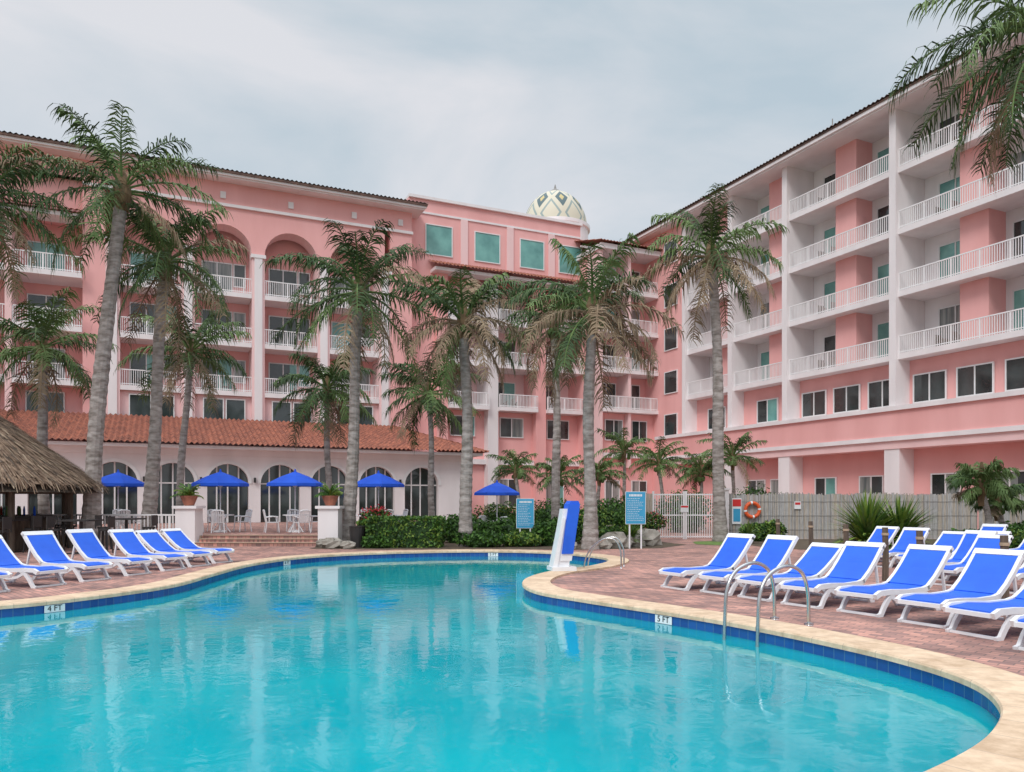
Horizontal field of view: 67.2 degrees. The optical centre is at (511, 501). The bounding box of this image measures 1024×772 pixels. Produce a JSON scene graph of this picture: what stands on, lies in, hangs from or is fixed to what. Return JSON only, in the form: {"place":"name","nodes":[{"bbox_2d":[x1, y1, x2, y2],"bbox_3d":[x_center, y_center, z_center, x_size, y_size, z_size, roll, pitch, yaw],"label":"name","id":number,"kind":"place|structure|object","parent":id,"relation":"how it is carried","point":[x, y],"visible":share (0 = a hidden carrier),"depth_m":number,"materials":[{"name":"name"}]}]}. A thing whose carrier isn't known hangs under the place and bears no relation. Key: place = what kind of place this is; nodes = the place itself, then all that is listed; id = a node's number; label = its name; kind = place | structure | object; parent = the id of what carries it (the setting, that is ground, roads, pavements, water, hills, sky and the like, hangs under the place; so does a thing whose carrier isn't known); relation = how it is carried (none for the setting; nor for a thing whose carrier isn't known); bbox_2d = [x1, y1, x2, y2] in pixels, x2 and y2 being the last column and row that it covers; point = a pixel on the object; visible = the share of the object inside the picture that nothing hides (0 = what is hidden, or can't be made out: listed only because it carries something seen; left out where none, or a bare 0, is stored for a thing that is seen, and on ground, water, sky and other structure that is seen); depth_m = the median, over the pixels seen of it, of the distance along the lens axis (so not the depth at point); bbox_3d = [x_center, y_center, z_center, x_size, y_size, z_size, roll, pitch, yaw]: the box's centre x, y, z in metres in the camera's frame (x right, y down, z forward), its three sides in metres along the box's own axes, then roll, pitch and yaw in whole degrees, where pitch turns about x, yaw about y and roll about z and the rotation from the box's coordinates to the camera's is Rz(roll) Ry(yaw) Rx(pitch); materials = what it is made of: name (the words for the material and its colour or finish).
{"place":"outdoors","nodes":[
{"label":"outdoors","id":0,"kind":"place"},
{"bbox_2d":[0,556,997,771],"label":"swimming pool water","id":1,"kind":"structure","parent":0,"point":[454,664],"depth_m":7.23,"materials":[{"name":"liquid"}]},
{"bbox_2d":[0,552,999,720],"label":"pool wall","id":2,"kind":"structure","parent":0,"point":[956,688],"depth_m":11.61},
{"bbox_2d":[0,549,1023,771],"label":"pool coping","id":3,"kind":"object","parent":2,"relation":"on","point":[999,747],"visible":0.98,"depth_m":8.93,"materials":[{"name":"stone"}]},
{"bbox_2d":[723,561,813,646],"bbox_3d":[3.233,1.738,9.809,1.020,1.924,0.680,0,0,-28],"label":"pool handrail","id":4,"kind":"object","parent":3,"relation":"on","point":[765,579],"visible":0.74,"depth_m":9.76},
{"bbox_2d":[0,521,1023,675],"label":"pool deck","id":5,"kind":"structure","parent":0,"point":[638,576],"depth_m":13.74,"materials":[{"name":"brick"}]},
{"bbox_2d":[0,535,68,587],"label":"sun lounger","id":6,"kind":"object","parent":5,"relation":"on","point":[10,561],"visible":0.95,"depth_m":14.85,"materials":[{"name":"blue plastic"}]},
{"bbox_2d":[0,139,84,306],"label":"palm tree","id":7,"kind":"object","parent":5,"relation":"on","point":[13,192],"visible":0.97,"depth_m":25.27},
{"bbox_2d":[0,415,107,551],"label":"tiki hut","id":8,"kind":"object","parent":5,"relation":"on","point":[29,464],"visible":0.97,"depth_m":25.20,"materials":[{"name":"plant"}]},
{"bbox_2d":[46,516,64,550],"bbox_3d":[-14.050,1.026,23.800,0.400,1.152,0.400,0,0,0],"label":"bar stool","id":9,"kind":"object","parent":5,"relation":"on","point":[50,521],"visible":0.65,"depth_m":23.76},
{"bbox_2d":[21,530,113,581],"bbox_3d":[-9.176,1.124,15.910,1.796,1.017,0.680,0,0,20],"label":"sun lounger","id":10,"kind":"object","parent":5,"relation":"on","point":[45,547],"visible":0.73,"depth_m":15.95,"materials":[{"name":"fabric"}]},
{"bbox_2d":[98,516,114,552],"bbox_3d":[-12.550,1.026,23.800,0.400,1.152,0.400,0,0,0],"label":"chair","id":11,"kind":"object","parent":5,"relation":"on","point":[110,521],"visible":0.65,"depth_m":23.69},
{"bbox_2d":[65,529,153,575],"bbox_3d":[-8.927,1.124,17.108,1.796,1.017,0.680,0,0,18],"label":"sun lounger","id":12,"kind":"object","parent":5,"relation":"on","point":[87,545],"visible":0.81,"depth_m":17.13,"materials":[{"name":"fabric"}]},
{"bbox_2d":[0,100,233,541],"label":"palm tree","id":13,"kind":"object","parent":5,"relation":"on","point":[120,190],"visible":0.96,"depth_m":26.84,"materials":[{"name":"plant"}]},
{"bbox_2d":[107,529,187,570],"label":"sun lounger","id":14,"kind":"object","parent":5,"relation":"on","point":[128,543],"visible":0.82,"depth_m":18.36,"materials":[{"name":"fabric"}]},
{"bbox_2d":[135,530,212,566],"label":"sun lounger","id":15,"kind":"object","parent":5,"relation":"on","point":[154,541],"visible":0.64,"depth_m":19.46,"materials":[{"name":"fabric"}]},
{"bbox_2d":[172,506,205,542],"bbox_3d":[-11.850,0.885,28.300,0.880,1.470,0.880,0,0,0],"label":"stucco pedestal","id":16,"kind":"object","parent":5,"relation":"on","point":[189,521],"visible":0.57,"depth_m":27.94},
{"bbox_2d":[170,483,203,505],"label":"potted plant","id":17,"kind":"object","parent":16,"relation":"on","point":[188,497],"visible":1,"depth_m":28.15,"materials":[{"name":"green plant"}]},
{"bbox_2d":[160,528,234,563],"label":"sun lounger","id":18,"kind":"object","parent":5,"relation":"on","point":[178,538],"visible":0.72,"depth_m":20.55,"materials":[{"name":"fabric"}]},
{"bbox_2d":[53,522,356,545],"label":"terrace","id":19,"kind":"structure","parent":5,"relation":"on","point":[259,536],"depth_m":28.50,"materials":[{"name":"brick"}]},
{"bbox_2d":[0,286,118,530],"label":"palm tree","id":20,"kind":"object","parent":19,"relation":"on","point":[43,355],"visible":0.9,"depth_m":30.79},
{"bbox_2d":[41,514,174,534],"bbox_3d":[-14.915,0.860,28.600,5.261,0.800,0.060,0,0,0],"label":"white balustrade","id":21,"kind":"object","parent":19,"relation":"on","point":[140,515],"visible":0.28,"depth_m":28.58,"materials":[{"name":"paint"}]},
{"bbox_2d":[101,469,143,528],"bbox_3d":[-16.600,-0.050,32.500,2.106,2.620,2.106,0,0,30],"label":"patio umbrella","id":22,"kind":"object","parent":19,"relation":"on","point":[117,479],"visible":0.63,"depth_m":32.04,"materials":[{"name":"blue fabric"}]},
{"bbox_2d":[70,202,250,529],"bbox_3d":[-13.061,-5.100,29.477,6.277,13.634,6.056,0,0,0],"label":"palm tree","id":23,"kind":"object","parent":19,"relation":"on","point":[153,457],"visible":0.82,"depth_m":29.28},
{"bbox_2d":[113,309,251,505],"bbox_3d":[-14.502,-3.616,34.820,5.699,10.641,5.647,0,0,0],"label":"palm tree","id":24,"kind":"object","parent":19,"relation":"on","point":[191,358],"visible":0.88,"depth_m":34.52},
{"bbox_2d":[211,510,226,532],"bbox_3d":[-11.812,0.791,31.085,0.583,0.945,0.637,0,0,-11],"label":"patio chair","id":25,"kind":"object","parent":19,"relation":"on","point":[216,517],"visible":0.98,"depth_m":30.86,"materials":[{"name":"white plastic"}]},
{"bbox_2d":[191,469,248,531],"bbox_3d":[-12.100,-0.050,32.000,2.106,2.620,2.106,0,0,7],"label":"patio umbrella","id":26,"kind":"object","parent":19,"relation":"on","point":[220,478],"visible":0.91,"depth_m":31.44,"materials":[{"name":"blue fabric"}]},
{"bbox_2d":[266,469,322,531],"bbox_3d":[-9.000,-0.050,32.000,2.106,2.620,2.106,0,0,4],"label":"patio umbrella","id":27,"kind":"object","parent":19,"relation":"on","point":[295,479],"visible":0.93,"depth_m":31.44,"materials":[{"name":"blue fabric"}]},
{"bbox_2d":[271,350,377,488],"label":"palm tree","id":28,"kind":"object","parent":19,"relation":"on","point":[327,397],"visible":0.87,"depth_m":35.67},
{"bbox_2d":[358,504,390,519],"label":"flowering shrub","id":29,"kind":"object","parent":19,"relation":"on","point":[379,511],"visible":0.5,"depth_m":28.65,"materials":[{"name":"green plant"}]},
{"bbox_2d":[358,470,404,503],"bbox_3d":[-5.800,-0.050,33.500,2.106,2.620,2.106,0,0,-40],"label":"patio umbrella","id":30,"kind":"object","parent":19,"relation":"on","point":[378,479],"visible":0.68,"depth_m":32.84,"materials":[{"name":"blue fabric"}]},
{"bbox_2d":[0,409,488,523],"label":"arcade pavilion","id":31,"kind":"structure","parent":5,"relation":"on","point":[257,469],"depth_m":47.48,"materials":[{"name":"white paint"}]},
{"bbox_2d":[309,529,685,549],"bbox_3d":[-0.200,1.594,42.800,13.400,0.001,34.400,0,0,0],"label":"planting bed","id":32,"kind":"object","parent":5,"relation":"on","point":[447,545],"visible":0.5,"depth_m":26.84,"materials":[{"name":"soil"}]},
{"bbox_2d":[315,506,344,539],"bbox_3d":[-6.600,0.885,28.000,0.880,1.470,0.880,0,0,0],"label":"stucco pedestal","id":33,"kind":"object","parent":32,"relation":"on","point":[329,521],"visible":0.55,"depth_m":27.64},
{"bbox_2d":[314,482,342,505],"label":"potted plant","id":34,"kind":"object","parent":33,"relation":"on","point":[330,497],"visible":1,"depth_m":27.84,"materials":[{"name":"green plant"}]},
{"bbox_2d":[259,218,444,540],"bbox_3d":[-5.803,-4.146,28.514,6.955,11.716,6.594,0,0,0],"label":"palm tree","id":35,"kind":"object","parent":32,"relation":"on","point":[358,297],"visible":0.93,"depth_m":28.32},
{"bbox_2d":[349,526,364,547],"bbox_3d":[-5.400,1.225,26.900,0.580,0.750,0.580,0,0,0],"label":"waste bin","id":36,"kind":"object","parent":32,"relation":"on","point":[356,533],"visible":0.9,"depth_m":26.67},
{"bbox_2d":[360,535,392,547],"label":"garden shrub","id":37,"kind":"object","parent":32,"relation":"on","point":[374,542],"visible":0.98,"depth_m":26.45,"materials":[{"name":"green plant"}]},
{"bbox_2d":[365,515,445,547],"bbox_3d":[-3.746,1.055,27.214,2.757,1.221,1.303,0,0,0],"label":"clipped hedge","id":38,"kind":"object","parent":32,"relation":"on","point":[408,531],"visible":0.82,"depth_m":26.72,"materials":[{"name":"green plant"}]},
{"bbox_2d":[372,356,481,515],"bbox_3d":[-3.898,-2.590,35.923,5.104,8.609,5.186,0,0,0],"label":"palm tree","id":39,"kind":"object","parent":32,"relation":"on","point":[430,403],"visible":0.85,"depth_m":35.89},
{"bbox_2d":[385,266,531,546],"bbox_3d":[-1.946,-3.342,27.597,5.327,10.111,5.700,0,0,0],"label":"palm tree","id":40,"kind":"object","parent":32,"relation":"on","point":[463,328],"visible":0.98,"depth_m":27.35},
{"bbox_2d":[442,514,489,542],"bbox_3d":[-1.950,1.037,29.999,2.273,1.258,1.914,0,0,0],"label":"garden shrub","id":41,"kind":"object","parent":32,"relation":"on","point":[451,524],"visible":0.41,"depth_m":29.59,"materials":[{"name":"green plant"}]},
{"bbox_2d":[452,529,509,547],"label":"garden shrub","id":42,"kind":"object","parent":32,"relation":"on","point":[477,538],"visible":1,"depth_m":26.90,"materials":[{"name":"green plant"}]},
{"bbox_2d":[472,501,515,529],"bbox_3d":[-0.488,0.801,38.020,3.045,1.707,2.837,0,0,36],"label":"garden shrub","id":43,"kind":"object","parent":32,"relation":"on","point":[504,510],"visible":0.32,"depth_m":37.56,"materials":[{"name":"green plant"}]},
{"bbox_2d":[474,480,519,519],"bbox_3d":[-0.700,0.290,36.000,2.106,2.620,2.106,0,0,0],"label":"patio umbrella","id":44,"kind":"object","parent":32,"relation":"on","point":[496,488],"visible":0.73,"depth_m":35.39,"materials":[{"name":"blue fabric"}]},
{"bbox_2d":[482,514,540,533],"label":"garden shrub","id":45,"kind":"object","parent":32,"relation":"on","point":[506,525],"visible":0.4,"depth_m":29.56,"materials":[{"name":"green plant"}]},
{"bbox_2d":[484,449,544,498],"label":"palm tree","id":46,"kind":"object","parent":32,"relation":"on","point":[517,472],"visible":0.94,"depth_m":45.04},
{"bbox_2d":[497,530,545,546],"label":"garden shrub","id":47,"kind":"object","parent":32,"relation":"on","point":[523,538],"visible":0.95,"depth_m":27.22,"materials":[{"name":"green plant"}]},
{"bbox_2d":[516,499,533,531],"bbox_3d":[0.480,0.743,28.035,0.650,1.715,0.081,0,0,0],"label":"pool rules sign","id":48,"kind":"object","parent":32,"relation":"on","point":[524,513],"visible":0.98,"depth_m":28.00,"materials":[{"name":"blue plastic"}]},
{"bbox_2d":[532,518,557,545],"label":"garden shrub","id":49,"kind":"object","parent":32,"relation":"on","point":[546,529],"visible":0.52,"depth_m":27.68,"materials":[{"name":"green plant"}]},
{"bbox_2d":[502,277,612,518],"bbox_3d":[1.837,-4.216,36.213,5.062,11.853,5.362,0,0,32],"label":"palm tree","id":50,"kind":"object","parent":32,"relation":"on","point":[556,465],"visible":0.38,"depth_m":35.89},
{"bbox_2d":[534,498,581,526],"bbox_3d":[2.111,0.716,38.018,3.461,1.874,2.694,0,0,0],"label":"garden shrub","id":51,"kind":"object","parent":32,"relation":"on","point":[541,514],"visible":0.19,"depth_m":37.49,"materials":[{"name":"green plant"}]},
{"bbox_2d":[534,455,584,498],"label":"palm tree","id":52,"kind":"object","parent":32,"relation":"on","point":[547,467],"visible":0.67,"depth_m":43.93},
{"bbox_2d":[502,232,684,549],"bbox_3d":[2.721,-3.570,26.056,6.172,10.564,5.972,0,0,0],"label":"palm tree","id":53,"kind":"object","parent":32,"relation":"on","point":[594,320],"visible":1,"depth_m":25.77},
{"bbox_2d":[575,500,618,541],"bbox_3d":[3.215,0.808,30.001,1.904,1.723,1.746,0,0,36],"label":"garden shrub","id":54,"kind":"object","parent":32,"relation":"on","point":[605,518],"visible":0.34,"depth_m":29.77,"materials":[{"name":"green plant"}]},
{"bbox_2d":[569,457,629,504],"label":"palm tree","id":55,"kind":"object","parent":32,"relation":"on","point":[601,475],"visible":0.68,"depth_m":45.84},
{"bbox_2d":[597,497,624,519],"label":"garden shrub","id":56,"kind":"object","parent":32,"relation":"on","point":[616,506],"visible":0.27,"depth_m":35.69,"materials":[{"name":"green plant"}]},
{"bbox_2d":[600,532,632,547],"bbox_3d":[3.587,1.397,26.895,0.987,0.712,0.993,0,0,43],"label":"landscape rock","id":57,"kind":"object","parent":32,"relation":"on","point":[623,538],"visible":0.55,"depth_m":26.63,"materials":[{"name":"stone"}]},
{"bbox_2d":[616,519,645,543],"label":"spiky yucca plant","id":58,"kind":"object","parent":32,"relation":"on","point":[633,532],"visible":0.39,"depth_m":27.32,"materials":[{"name":"green plant"}]},
{"bbox_2d":[625,492,645,548],"bbox_3d":[4.200,0.627,26.235,0.690,1.945,0.081,0,0,0],"label":"pool rules sign","id":59,"kind":"object","parent":32,"relation":"on","point":[635,507],"visible":1,"depth_m":26.20,"materials":[{"name":"blue plastic"}]},
{"bbox_2d":[637,528,661,545],"bbox_3d":[4.887,1.375,28.273,1.222,0.796,1.008,0,0,-21],"label":"landscape rock","id":60,"kind":"object","parent":32,"relation":"on","point":[652,537],"visible":0.45,"depth_m":27.95,"materials":[{"name":"stone"}]},
{"bbox_2d":[642,511,668,529],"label":"flowering shrub","id":61,"kind":"object","parent":32,"relation":"on","point":[658,518],"visible":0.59,"depth_m":30.26,"materials":[{"name":"green plant"}]},
{"bbox_2d":[583,536,624,568],"bbox_3d":[2.197,1.571,18.501,0.950,1.459,0.596,0,0,15],"label":"pool handrail","id":62,"kind":"object","parent":5,"relation":"on","point":[600,541],"visible":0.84,"depth_m":18.32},
{"bbox_2d":[595,427,653,503],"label":"palm tree","id":63,"kind":"object","parent":5,"relation":"on","point":[624,444],"visible":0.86,"depth_m":47.90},
{"bbox_2d":[629,436,690,529],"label":"palm tree","id":64,"kind":"object","parent":5,"relation":"on","point":[659,462],"visible":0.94,"depth_m":43.95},
{"bbox_2d":[652,491,684,538],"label":"white metal gate","id":65,"kind":"structure","parent":5,"relation":"on","point":[674,515],"depth_m":33.01,"materials":[{"name":"metal"}]},
{"bbox_2d":[656,486,712,532],"bbox_3d":[9.122,0.416,40.009,3.198,2.501,2.569,0,0,0],"label":"garden shrub","id":66,"kind":"object","parent":5,"relation":"on","point":[679,513],"visible":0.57,"depth_m":39.55,"materials":[{"name":"green plant"}]},
{"bbox_2d":[685,491,712,538],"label":"white metal gate","id":67,"kind":"structure","parent":5,"relation":"on","point":[697,515],"depth_m":33.01,"materials":[{"name":"metal"}]},
{"bbox_2d":[671,451,730,530],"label":"palm tree","id":68,"kind":"object","parent":5,"relation":"on","point":[696,469],"visible":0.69,"depth_m":43.00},
{"bbox_2d":[658,533,755,590],"bbox_3d":[3.675,1.124,14.513,1.796,1.017,0.680,0,0,-28],"label":"sun lounger","id":69,"kind":"object","parent":5,"relation":"on","point":[731,553],"visible":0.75,"depth_m":14.58,"materials":[{"name":"fabric"}]},
{"bbox_2d":[690,431,767,494],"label":"palm tree","id":70,"kind":"object","parent":5,"relation":"on","point":[732,457],"visible":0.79,"depth_m":41.60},
{"bbox_2d":[697,535,798,595],"bbox_3d":[4.224,1.124,13.764,1.796,1.017,0.680,0,0,-29],"label":"sun lounger","id":71,"kind":"object","parent":5,"relation":"on","point":[775,551],"visible":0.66,"depth_m":13.87,"materials":[{"name":"fabric"}]},
{"bbox_2d":[735,542,843,601],"bbox_3d":[4.720,1.178,13.037,1.898,0.908,0.680,0,0,-28],"label":"sun lounger","id":72,"kind":"object","parent":5,"relation":"on","point":[816,560],"visible":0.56,"depth_m":13.13,"materials":[{"name":"fabric"}]},
{"bbox_2d":[778,541,885,608],"bbox_3d":[5.094,1.147,12.229,1.845,0.970,0.680,0,0,-34],"label":"sun lounger","id":73,"kind":"object","parent":5,"relation":"on","point":[855,562],"visible":0.91,"depth_m":12.36,"materials":[{"name":"fabric"}]},
{"bbox_2d":[641,70,1023,529],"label":"wing","id":74,"kind":"structure","parent":5,"relation":"on","point":[879,349],"depth_m":46.74,"materials":[{"name":"paint"}]},
{"bbox_2d":[623,22,1023,244],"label":"roof","id":75,"kind":"structure","parent":74,"relation":"on","point":[817,152],"depth_m":47.48,"materials":[{"name":"white paint"}]},
{"bbox_2d":[751,539,936,549],"bbox_3d":[16.100,1.594,27.075,15.800,0.001,11.550,0,0,0],"label":"planting bed","id":76,"kind":"object","parent":5,"relation":"on","point":[802,544],"visible":0.22,"depth_m":30.14,"materials":[{"name":"soil"}]},
{"bbox_2d":[639,183,788,541],"bbox_3d":[7.776,-5.339,31.153,5.803,14.111,6.116,0,0,0],"label":"palm tree","id":77,"kind":"object","parent":76,"relation":"on","point":[712,263],"visible":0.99,"depth_m":30.87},
{"bbox_2d":[740,522,771,540],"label":"garden shrub","id":78,"kind":"object","parent":76,"relation":"on","point":[762,532],"visible":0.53,"depth_m":30.91,"materials":[{"name":"green plant"}]},
{"bbox_2d":[760,519,787,538],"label":"garden shrub","id":79,"kind":"object","parent":76,"relation":"on","point":[771,524],"visible":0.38,"depth_m":31.77,"materials":[{"name":"green plant"}]},
{"bbox_2d":[857,495,938,547],"bbox_3d":[11.611,0.640,23.112,3.134,1.920,3.197,0,0,0],"label":"spiky yucca plant","id":80,"kind":"object","parent":76,"relation":"on","point":[903,511],"visible":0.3,"depth_m":22.73,"materials":[{"name":"green plant"}]},
{"bbox_2d":[945,456,1019,523],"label":"palm tree","id":81,"kind":"object","parent":76,"relation":"on","point":[967,476],"visible":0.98,"depth_m":25.90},
{"bbox_2d":[964,479,1023,523],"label":"palm tree","id":82,"kind":"object","parent":76,"relation":"on","point":[999,507],"visible":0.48,"depth_m":27.41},
{"bbox_2d":[978,526,1023,548],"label":"garden shrub","id":83,"kind":"object","parent":76,"relation":"on","point":[1018,538],"visible":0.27,"depth_m":24.18,"materials":[{"name":"green plant"}]},
{"bbox_2d":[979,493,1023,527],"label":"reed fence","id":84,"kind":"object","parent":76,"relation":"on","point":[1007,516],"visible":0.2,"depth_m":31.86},
{"bbox_2d":[729,492,976,538],"bbox_3d":[14.608,0.597,33.008,10.616,2.006,0.065,0,0,0],"label":"reed fence","id":85,"kind":"object","parent":5,"relation":"on","point":[817,510],"visible":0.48,"depth_m":33.00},
{"bbox_2d":[732,498,740,523],"bbox_3d":[9.600,0.400,32.932,0.400,1.100,0.016,0,0,0],"label":"fence sign","id":86,"kind":"object","parent":85,"relation":"attached to","point":[736,510],"visible":1,"depth_m":32.92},
{"bbox_2d":[821,487,908,548],"bbox_3d":[10.505,0.572,22.871,3.264,2.055,3.244,0,0,0],"label":"spiky yucca plant","id":87,"kind":"object","parent":5,"relation":"on","point":[865,522],"visible":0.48,"depth_m":22.56,"materials":[{"name":"green plant"}]},
{"bbox_2d":[866,526,899,561],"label":"sun lounger","id":88,"kind":"object","parent":5,"relation":"on","point":[876,536],"visible":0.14,"depth_m":20.69,"materials":[{"name":"fabric"}]},
{"bbox_2d":[881,527,888,580],"bbox_3d":[7.548,1.060,15.600,0.136,1.083,0.138,0,0,0],"label":"wooden post","id":89,"kind":"object","parent":5,"relation":"on","point":[885,559],"visible":0.95,"depth_m":15.55,"materials":[{"name":"brown wood"}]},
{"bbox_2d":[834,544,953,616],"bbox_3d":[5.646,1.147,11.376,1.845,0.970,0.680,0,0,-30],"label":"sun lounger","id":90,"kind":"object","parent":5,"relation":"on","point":[919,568],"visible":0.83,"depth_m":11.46,"materials":[{"name":"fabric"}]},
{"bbox_2d":[877,527,930,567],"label":"sun lounger","id":91,"kind":"object","parent":5,"relation":"on","point":[906,538],"visible":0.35,"depth_m":19.66,"materials":[{"name":"fabric"}]},
{"bbox_2d":[895,531,963,558],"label":"sun lounger","id":92,"kind":"object","parent":5,"relation":"on","point":[949,538],"visible":0.15,"depth_m":18.77,"materials":[{"name":"fabric"}]},
{"bbox_2d":[884,0,1023,200],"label":"palm tree","id":93,"kind":"object","parent":5,"relation":"on","point":[999,29],"visible":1,"depth_m":18.02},
{"bbox_2d":[894,548,1023,628],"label":"sun lounger","id":94,"kind":"object","parent":5,"relation":"on","point":[987,574],"visible":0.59,"depth_m":10.47,"materials":[{"name":"blue plastic"}]},
{"bbox_2d":[937,530,997,580],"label":"sun lounger","id":95,"kind":"object","parent":5,"relation":"on","point":[968,538],"visible":0.25,"depth_m":16.59,"materials":[{"name":"fabric"}]},
{"bbox_2d":[933,534,1013,585],"bbox_3d":[8.947,1.147,15.124,1.845,0.970,0.680,0,0,-27],"label":"sun lounger","id":96,"kind":"object","parent":5,"relation":"on","point":[990,541],"visible":0.34,"depth_m":15.45,"materials":[{"name":"fabric"}]},
{"bbox_2d":[942,585,1023,640],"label":"sun lounger","id":97,"kind":"object","parent":5,"relation":"on","point":[1012,606],"visible":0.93,"depth_m":9.24,"materials":[{"name":"white plastic"}]},
{"bbox_2d":[1009,614,1023,650],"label":"sun lounger","id":98,"kind":"object","parent":5,"relation":"on","point":[1016,620],"visible":0.93,"depth_m":8.33,"materials":[{"name":"white plastic"}]},
{"bbox_2d":[0,0,1023,241],"label":"sky","id":99,"kind":"structure","parent":0,"point":[633,110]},
{"bbox_2d":[547,501,579,570],"bbox_3d":[1.179,0.770,17.606,0.660,1.580,0.520,0,0,-12],"label":"pool lift","id":100,"kind":"object","parent":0,"point":[563,546],"visible":1,"depth_m":17.44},
{"label":"ground","id":101,"kind":"structure","parent":0,"visible":0},
{"bbox_2d":[0,146,412,450],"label":"wing","id":102,"kind":"structure","parent":101,"relation":"on","point":[264,225],"depth_m":53.44,"materials":[{"name":"paint"}]},
{"bbox_2d":[0,130,427,218],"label":"roof","id":103,"kind":"structure","parent":102,"relation":"on","point":[416,209],"depth_m":52.67,"materials":[{"name":"white paint"}]},
{"bbox_2d":[405,193,660,518],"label":"hotel building","id":104,"kind":"structure","parent":101,"relation":"on","point":[517,416],"depth_m":63.31,"materials":[{"name":"pink paint"}]},
{"bbox_2d":[429,238,661,281],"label":"roof","id":105,"kind":"structure","parent":104,"relation":"on","point":[587,241],"depth_m":62.55,"materials":[{"name":"ceramic"}]},
{"bbox_2d":[549,185,589,247],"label":"dome drum","id":106,"kind":"object","parent":104,"relation":"on","point":[584,230],"visible":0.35,"depth_m":75.34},
{"bbox_2d":[527,190,586,221],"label":"dome","id":107,"kind":"structure","parent":106,"relation":"on","point":[554,203],"depth_m":75.01,"materials":[{"name":"white paint"}]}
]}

